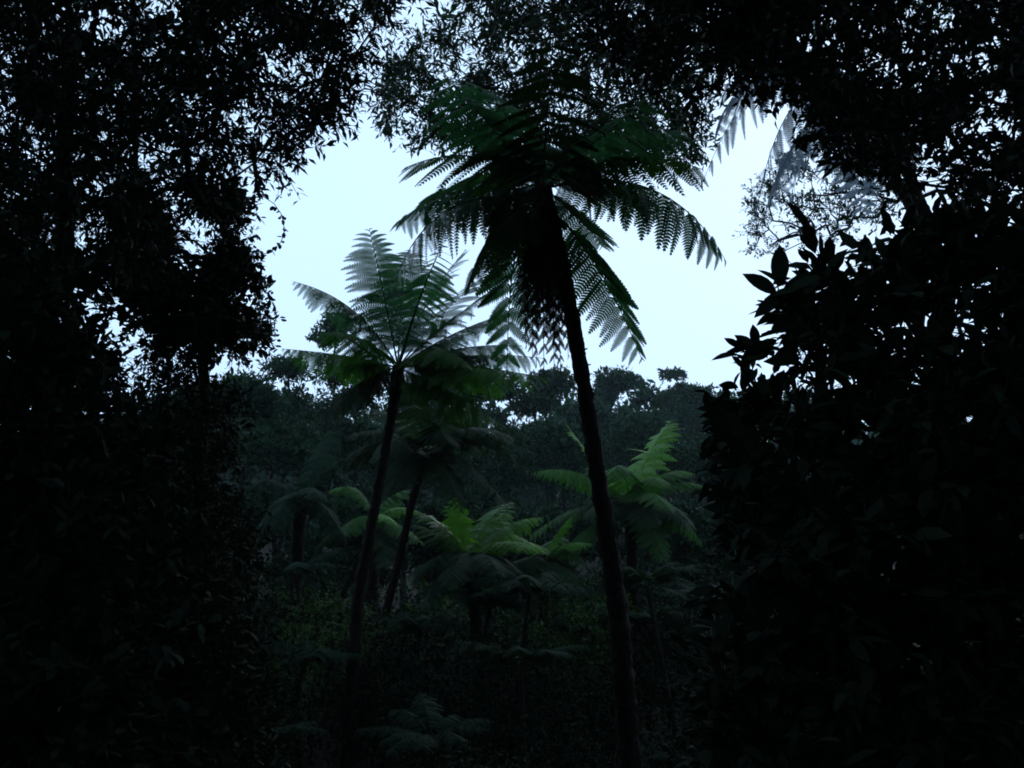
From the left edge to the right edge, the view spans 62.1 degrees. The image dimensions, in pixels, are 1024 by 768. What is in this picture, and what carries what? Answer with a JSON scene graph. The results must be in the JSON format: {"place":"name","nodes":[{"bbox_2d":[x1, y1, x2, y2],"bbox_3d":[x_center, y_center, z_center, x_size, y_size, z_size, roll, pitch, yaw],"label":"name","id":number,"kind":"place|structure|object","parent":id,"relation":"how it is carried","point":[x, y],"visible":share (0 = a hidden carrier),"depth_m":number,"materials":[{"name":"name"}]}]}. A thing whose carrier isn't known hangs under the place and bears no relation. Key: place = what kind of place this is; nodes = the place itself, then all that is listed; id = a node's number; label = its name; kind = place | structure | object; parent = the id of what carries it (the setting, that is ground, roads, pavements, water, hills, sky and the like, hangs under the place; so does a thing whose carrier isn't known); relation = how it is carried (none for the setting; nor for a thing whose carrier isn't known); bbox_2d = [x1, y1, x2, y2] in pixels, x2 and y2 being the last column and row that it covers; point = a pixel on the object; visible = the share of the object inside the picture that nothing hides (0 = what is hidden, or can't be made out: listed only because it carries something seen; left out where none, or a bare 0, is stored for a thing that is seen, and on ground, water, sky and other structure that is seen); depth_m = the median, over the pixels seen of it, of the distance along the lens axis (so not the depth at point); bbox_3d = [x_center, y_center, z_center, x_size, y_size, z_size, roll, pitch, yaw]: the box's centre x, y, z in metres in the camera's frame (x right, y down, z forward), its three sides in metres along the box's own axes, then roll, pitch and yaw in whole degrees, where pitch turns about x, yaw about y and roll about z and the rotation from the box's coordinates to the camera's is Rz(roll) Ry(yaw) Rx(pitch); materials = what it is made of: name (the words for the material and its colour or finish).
{"place":"outdoors","nodes":[
{"label":"outdoors","id":0,"kind":"place"},
{"bbox_2d":[0,0,1022,456],"label":"sky","id":1,"kind":"structure","parent":0,"point":[685,314],"materials":[{"name":"white"}]},
{"bbox_2d":[42,474,1023,767],"bbox_3d":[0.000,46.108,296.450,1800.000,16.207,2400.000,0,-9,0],"label":"ground","id":2,"kind":"structure","parent":0,"point":[332,746],"depth_m":22.91,"materials":[{"name":"green soil"}]},
{"bbox_2d":[0,190,235,767],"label":"understorey tree","id":3,"kind":"object","parent":2,"relation":"on","point":[108,542],"visible":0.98,"depth_m":5.13,"materials":[{"name":"green plant"}]},
{"bbox_2d":[65,554,302,767],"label":"understorey tree","id":4,"kind":"object","parent":2,"relation":"on","point":[240,706],"visible":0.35,"depth_m":6.71,"materials":[{"name":"green plant"}]},
{"bbox_2d":[92,331,278,653],"bbox_3d":[-3.947,2.783,10.153,2.558,7.330,6.366,4,-10,-25],"label":"understorey tree","id":5,"kind":"object","parent":2,"relation":"on","point":[217,538],"visible":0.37,"depth_m":8.46,"materials":[{"name":"green plant"}]},
{"bbox_2d":[155,379,240,487],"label":"forest tree","id":6,"kind":"object","parent":2,"relation":"on","point":[222,473],"visible":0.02,"depth_m":35.32,"materials":[{"name":"green plant"}]},
{"bbox_2d":[0,0,436,767],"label":"canopy tree","id":7,"kind":"object","parent":2,"relation":"on","point":[48,70],"visible":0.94,"depth_m":6.01,"materials":[{"name":"green plant"}]},
{"bbox_2d":[253,192,287,260],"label":"hanging vine","id":8,"kind":"object","parent":7,"relation":"hanging from","point":[257,257],"visible":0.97,"depth_m":7.69,"materials":[{"name":"green plant"}]},
{"bbox_2d":[75,0,381,688],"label":"canopy tree","id":9,"kind":"object","parent":2,"relation":"on","point":[212,304],"visible":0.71,"depth_m":8.33,"materials":[{"name":"green plant"}]},
{"bbox_2d":[210,364,297,596],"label":"forest tree","id":10,"kind":"object","parent":2,"relation":"on","point":[264,397],"visible":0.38,"depth_m":29.79,"materials":[{"name":"green plant"}]},
{"bbox_2d":[243,352,319,562],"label":"forest tree","id":11,"kind":"object","parent":2,"relation":"on","point":[279,368],"visible":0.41,"depth_m":33.58,"materials":[{"name":"green plant"}]},
{"bbox_2d":[217,420,351,633],"bbox_3d":[-7.420,4.781,26.553,4.323,7.377,4.399,4,-10,-22],"label":"understorey tree","id":12,"kind":"object","parent":2,"relation":"on","point":[267,444],"visible":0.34,"depth_m":26.30,"materials":[{"name":"green plant"}]},
{"bbox_2d":[243,721,328,741],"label":"ground fern","id":13,"kind":"object","parent":2,"relation":"on","point":[288,730],"visible":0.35,"depth_m":10.71,"materials":[{"name":"green plant"}]},
{"bbox_2d":[244,429,357,741],"bbox_3d":[-4.341,4.239,18.220,2.391,7.036,3.530,6,-11,-33],"label":"tree fern","id":14,"kind":"object","parent":2,"relation":"on","point":[293,504],"visible":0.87,"depth_m":18.86,"materials":[{"name":"green plant"}]},
{"bbox_2d":[247,545,359,767],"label":"tree fern","id":15,"kind":"object","parent":2,"relation":"on","point":[323,558],"visible":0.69,"depth_m":15.80,"materials":[{"name":"green plant"}]},
{"bbox_2d":[253,637,370,766],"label":"ground fern","id":16,"kind":"object","parent":2,"relation":"on","point":[318,655],"visible":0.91,"depth_m":13.40,"materials":[{"name":"green plant"}]},
{"bbox_2d":[245,575,400,767],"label":"shrub","id":17,"kind":"object","parent":2,"relation":"on","point":[311,626],"visible":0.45,"depth_m":14.95,"materials":[{"name":"green plant"}]},
{"bbox_2d":[298,306,359,597],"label":"forest tree","id":18,"kind":"object","parent":2,"relation":"on","point":[325,326],"visible":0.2,"depth_m":39.16,"materials":[{"name":"green plant"}]},
{"bbox_2d":[270,403,396,640],"bbox_3d":[-6.361,4.793,29.506,4.889,8.363,4.618,0,-9,0],"label":"understorey tree","id":19,"kind":"object","parent":2,"relation":"on","point":[343,428],"visible":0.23,"depth_m":29.10,"materials":[{"name":"green plant"}]},
{"bbox_2d":[258,559,415,727],"bbox_3d":[-4.367,6.221,20.580,4.621,4.078,4.003,0,-9,0],"label":"shrub","id":20,"kind":"object","parent":2,"relation":"on","point":[308,585],"visible":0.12,"depth_m":20.56,"materials":[{"name":"green plant"}]},
{"bbox_2d":[306,349,393,573],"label":"forest tree","id":21,"kind":"object","parent":2,"relation":"on","point":[331,382],"visible":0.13,"depth_m":37.34,"materials":[{"name":"green plant"}]},
{"bbox_2d":[306,493,415,671],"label":"understorey tree","id":22,"kind":"object","parent":2,"relation":"on","point":[346,511],"visible":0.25,"depth_m":23.71,"materials":[{"name":"green plant"}]},
{"bbox_2d":[313,486,422,649],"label":"tree fern","id":23,"kind":"object","parent":2,"relation":"on","point":[383,540],"visible":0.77,"depth_m":20.57,"materials":[{"name":"green plant"}]},
{"bbox_2d":[294,622,444,767],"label":"shrub","id":24,"kind":"object","parent":2,"relation":"on","point":[383,663],"visible":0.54,"depth_m":14.38,"materials":[{"name":"green plant"}]},
{"bbox_2d":[364,708,403,767],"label":"ground fern","id":25,"kind":"object","parent":2,"relation":"on","point":[383,765],"visible":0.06,"depth_m":14.46,"materials":[{"name":"green plant"}]},
{"bbox_2d":[343,410,453,612],"bbox_3d":[-4.633,5.310,32.888,4.961,8.493,4.416,0,-9,0],"label":"understorey tree","id":26,"kind":"object","parent":2,"relation":"on","point":[372,471],"visible":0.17,"depth_m":32.77,"materials":[{"name":"green plant"}]},
{"bbox_2d":[319,584,500,759],"bbox_3d":[-2.293,6.268,18.592,4.184,3.740,3.402,0,-9,0],"label":"shrub","id":27,"kind":"object","parent":2,"relation":"on","point":[404,646],"visible":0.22,"depth_m":18.45,"materials":[{"name":"green plant"}]},
{"bbox_2d":[281,228,549,767],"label":"tree fern","id":28,"kind":"object","parent":2,"relation":"on","point":[436,364],"visible":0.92,"depth_m":13.86,"materials":[{"name":"green plant"}]},
{"bbox_2d":[371,611,470,757],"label":"ground fern","id":29,"kind":"object","parent":2,"relation":"on","point":[416,623],"visible":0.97,"depth_m":16.04,"materials":[{"name":"green plant"}]},
{"bbox_2d":[353,693,495,767],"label":"ground fern","id":30,"kind":"object","parent":2,"relation":"on","point":[429,716],"visible":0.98,"depth_m":10.18,"materials":[{"name":"green plant"}]},
{"bbox_2d":[382,380,475,505],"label":"forest tree","id":31,"kind":"object","parent":2,"relation":"on","point":[423,486],"visible":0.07,"depth_m":48.71,"materials":[{"name":"green plant"}]},
{"bbox_2d":[335,377,531,767],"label":"tree fern","id":32,"kind":"object","parent":2,"relation":"on","point":[431,456],"visible":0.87,"depth_m":16.87,"materials":[{"name":"green plant"}]},
{"bbox_2d":[357,635,517,767],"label":"shrub","id":33,"kind":"object","parent":2,"relation":"on","point":[442,697],"visible":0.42,"depth_m":12.90,"materials":[{"name":"green plant"}]},
{"bbox_2d":[401,724,488,767],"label":"shrub","id":34,"kind":"object","parent":2,"relation":"on","point":[423,757],"visible":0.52,"depth_m":10.51,"materials":[{"name":"green plant"}]},
{"bbox_2d":[378,571,517,681],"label":"shrub","id":35,"kind":"object","parent":2,"relation":"on","point":[449,600],"visible":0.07,"depth_m":22.28,"materials":[{"name":"green plant"}]},
{"bbox_2d":[389,483,512,653],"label":"understorey tree","id":36,"kind":"object","parent":2,"relation":"on","point":[423,554],"visible":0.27,"depth_m":25.05,"materials":[{"name":"green plant"}]},
{"bbox_2d":[418,411,524,557],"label":"understorey tree","id":37,"kind":"object","parent":2,"relation":"on","point":[465,458],"visible":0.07,"depth_m":39.10,"materials":[{"name":"green plant"}]},
{"bbox_2d":[405,500,542,767],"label":"tree fern","id":38,"kind":"object","parent":2,"relation":"on","point":[460,561],"visible":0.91,"depth_m":16.71,"materials":[{"name":"green plant"}]},
{"bbox_2d":[437,363,542,553],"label":"forest tree","id":39,"kind":"object","parent":2,"relation":"on","point":[502,416],"visible":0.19,"depth_m":44.91,"materials":[{"name":"green plant"}]},
{"bbox_2d":[408,590,581,718],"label":"shrub","id":40,"kind":"object","parent":2,"relation":"on","point":[498,629],"visible":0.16,"depth_m":20.23,"materials":[{"name":"green plant"}]},
{"bbox_2d":[448,418,542,624],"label":"understorey tree","id":41,"kind":"object","parent":2,"relation":"on","point":[496,478],"visible":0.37,"depth_m":31.82,"materials":[{"name":"green plant"}]},
{"bbox_2d":[432,585,559,716],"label":"tree fern","id":42,"kind":"object","parent":2,"relation":"on","point":[477,597],"visible":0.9,"depth_m":15.52,"materials":[{"name":"green plant"}]},
{"bbox_2d":[424,612,574,767],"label":"shrub","id":43,"kind":"object","parent":2,"relation":"on","point":[502,679],"visible":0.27,"depth_m":14.39,"materials":[{"name":"green plant"}]},
{"bbox_2d":[450,497,584,691],"bbox_3d":[0.300,6.107,24.313,4.470,5.921,2.978,3,-10,-20],"label":"understorey tree","id":44,"kind":"object","parent":2,"relation":"on","point":[545,512],"visible":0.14,"depth_m":24.48,"materials":[{"name":"green plant"}]},
{"bbox_2d":[469,636,569,712],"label":"ground fern","id":45,"kind":"object","parent":2,"relation":"on","point":[528,645],"visible":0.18,"depth_m":15.93,"materials":[{"name":"green plant"}]},
{"bbox_2d":[449,641,593,761],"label":"tree fern","id":46,"kind":"object","parent":2,"relation":"on","point":[512,657],"visible":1,"depth_m":12.54,"materials":[{"name":"green plant"}]},
{"bbox_2d":[28,598,1023,767],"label":"ground cover","id":47,"kind":"object","parent":2,"relation":"on","point":[334,760],"visible":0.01,"depth_m":17.88,"materials":[{"name":"green plant"}]},
{"bbox_2d":[43,0,1021,723],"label":"slender tree","id":48,"kind":"object","parent":2,"relation":"on","point":[503,14],"visible":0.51,"depth_m":12.70,"materials":[{"name":"green plant"}]},
{"bbox_2d":[461,569,603,766],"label":"tree fern","id":49,"kind":"object","parent":2,"relation":"on","point":[528,585],"visible":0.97,"depth_m":15.05,"materials":[{"name":"green plant"}]},
{"bbox_2d":[497,517,593,750],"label":"tree fern","id":50,"kind":"object","parent":2,"relation":"on","point":[542,562],"visible":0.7,"depth_m":18.00,"materials":[{"name":"green plant"}]},
{"bbox_2d":[504,364,587,537],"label":"forest tree","id":51,"kind":"object","parent":2,"relation":"on","point":[545,397],"visible":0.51,"depth_m":47.39,"materials":[{"name":"green plant"}]},
{"bbox_2d":[74,379,1023,541],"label":"wood","id":52,"kind":"object","parent":2,"relation":"on","point":[537,499],"visible":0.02,"depth_m":66.79,"materials":[{"name":"green plant"}]},
{"bbox_2d":[390,19,725,767],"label":"tree fern","id":53,"kind":"object","parent":2,"relation":"on","point":[508,205],"visible":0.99,"depth_m":9.43,"materials":[{"name":"green plant"}]},
{"bbox_2d":[503,409,621,597],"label":"understorey tree","id":54,"kind":"object","parent":2,"relation":"on","point":[567,449],"visible":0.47,"depth_m":35.16,"materials":[{"name":"green plant"}]},
{"bbox_2d":[489,568,660,710],"bbox_3d":[1.310,5.674,16.976,3.722,3.868,2.930,0,-9,0],"label":"shrub","id":55,"kind":"object","parent":2,"relation":"on","point":[595,651],"visible":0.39,"depth_m":16.86,"materials":[{"name":"green plant"}]},
{"bbox_2d":[555,395,617,556],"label":"forest tree","id":56,"kind":"object","parent":2,"relation":"on","point":[604,413],"visible":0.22,"depth_m":55.03,"materials":[{"name":"green plant"}]},
{"bbox_2d":[531,485,657,676],"bbox_3d":[2.816,6.155,26.236,5.340,6.106,4.286,0,-9,0],"label":"understorey tree","id":57,"kind":"object","parent":2,"relation":"on","point":[574,530],"visible":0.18,"depth_m":25.98,"materials":[{"name":"green plant"}]},
{"bbox_2d":[520,567,677,699],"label":"shrub","id":58,"kind":"object","parent":2,"relation":"on","point":[586,599],"visible":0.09,"depth_m":21.61,"materials":[{"name":"green plant"}]},
{"bbox_2d":[526,419,701,744],"bbox_3d":[2.476,4.520,19.681,3.849,7.625,3.413,-4,-10,22],"label":"tree fern","id":59,"kind":"object","parent":2,"relation":"on","point":[644,513],"visible":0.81,"depth_m":19.60,"materials":[{"name":"green plant"}]},
{"bbox_2d":[591,364,648,547],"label":"forest tree","id":60,"kind":"object","parent":2,"relation":"on","point":[612,385],"visible":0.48,"depth_m":61.20,"materials":[{"name":"green plant"}]},
{"bbox_2d":[600,409,685,594],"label":"understorey tree","id":61,"kind":"object","parent":2,"relation":"on","point":[624,442],"visible":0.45,"depth_m":39.24,"materials":[{"name":"green plant"}]},
{"bbox_2d":[594,606,691,767],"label":"tree fern","id":62,"kind":"object","parent":2,"relation":"on","point":[643,616],"visible":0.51,"depth_m":16.66,"materials":[{"name":"green plant"}]},
{"bbox_2d":[580,562,708,760],"bbox_3d":[2.737,5.290,14.710,2.208,4.426,2.156,-13,-19,12],"label":"tree fern","id":63,"kind":"object","parent":2,"relation":"on","point":[635,581],"visible":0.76,"depth_m":15.03,"materials":[{"name":"green plant"}]},
{"bbox_2d":[615,382,677,500],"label":"forest tree","id":64,"kind":"object","parent":2,"relation":"on","point":[645,396],"visible":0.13,"depth_m":59.35,"materials":[{"name":"green plant"}]},
{"bbox_2d":[592,569,729,750],"bbox_3d":[3.066,5.728,16.565,2.975,4.233,2.611,6,-11,-30],"label":"shrub","id":65,"kind":"object","parent":2,"relation":"on","point":[646,670],"visible":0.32,"depth_m":16.33,"materials":[{"name":"green plant"}]},
{"bbox_2d":[609,564,732,717],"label":"shrub","id":66,"kind":"object","parent":2,"relation":"on","point":[657,595],"visible":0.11,"depth_m":20.26,"materials":[{"name":"green plant"}]},
{"bbox_2d":[641,746,704,767],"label":"ground fern","id":67,"kind":"object","parent":2,"relation":"on","point":[660,755],"visible":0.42,"depth_m":10.69,"materials":[{"name":"green plant"}]},
{"bbox_2d":[654,365,693,509],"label":"forest tree","id":68,"kind":"object","parent":2,"relation":"on","point":[670,374],"visible":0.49,"depth_m":65.41,"materials":[{"name":"green plant"}]},
{"bbox_2d":[619,498,736,689],"bbox_3d":[5.021,6.071,24.733,3.886,5.496,3.945,0,-9,0],"label":"understorey tree","id":69,"kind":"object","parent":2,"relation":"on","point":[681,553],"visible":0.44,"depth_m":24.51,"materials":[{"name":"green plant"}]},
{"bbox_2d":[655,382,721,506],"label":"forest tree","id":70,"kind":"object","parent":2,"relation":"on","point":[680,415],"visible":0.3,"depth_m":56.90,"materials":[{"name":"green plant"}]},
{"bbox_2d":[657,575,735,667],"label":"ground fern","id":71,"kind":"object","parent":2,"relation":"on","point":[685,589],"visible":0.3,"depth_m":14.11,"materials":[{"name":"green plant"}]},
{"bbox_2d":[647,431,749,615],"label":"understorey tree","id":72,"kind":"object","parent":2,"relation":"on","point":[693,459],"visible":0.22,"depth_m":32.80,"materials":[{"name":"green plant"}]},
{"bbox_2d":[673,465,773,586],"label":"understorey tree","id":73,"kind":"object","parent":2,"relation":"on","point":[751,569],"visible":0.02,"depth_m":27.61,"materials":[{"name":"green plant"}]},
{"bbox_2d":[702,425,758,553],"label":"forest tree","id":74,"kind":"object","parent":2,"relation":"on","point":[703,499],"depth_m":49.17,"materials":[{"name":"green plant"}]},
{"bbox_2d":[565,0,1023,184],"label":"canopy tree","id":75,"kind":"object","parent":2,"relation":"on","point":[632,47],"visible":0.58,"depth_m":6.68,"materials":[{"name":"green plant"}]},
{"bbox_2d":[695,69,971,643],"bbox_3d":[4.515,0.442,12.061,3.028,12.117,5.048,-7,-11,35],"label":"tree fern","id":76,"kind":"object","parent":2,"relation":"on","point":[785,164],"visible":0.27,"depth_m":12.10,"materials":[{"name":"green plant"}]},
{"bbox_2d":[651,181,1023,767],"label":"broadleaf shrub","id":77,"kind":"object","parent":2,"relation":"on","point":[943,500],"visible":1,"depth_m":4.50,"materials":[{"name":"green plant"}]},
{"bbox_2d":[743,245,820,358],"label":"leafy sprig","id":78,"kind":"object","parent":77,"relation":"attached to","point":[779,264],"visible":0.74,"depth_m":4.50,"materials":[{"name":"green plant"}]},
{"bbox_2d":[732,147,966,419],"bbox_3d":[7.345,0.575,17.266,5.566,12.077,2.735,0,-9,0],"label":"slender tree","id":79,"kind":"object","parent":2,"relation":"on","point":[841,205],"visible":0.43,"depth_m":17.75,"materials":[{"name":"green plant"}]},
{"bbox_2d":[709,0,1023,240],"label":"canopy tree","id":80,"kind":"object","parent":2,"relation":"on","point":[944,111],"visible":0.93,"depth_m":6.48,"materials":[{"name":"green plant"}]}
]}

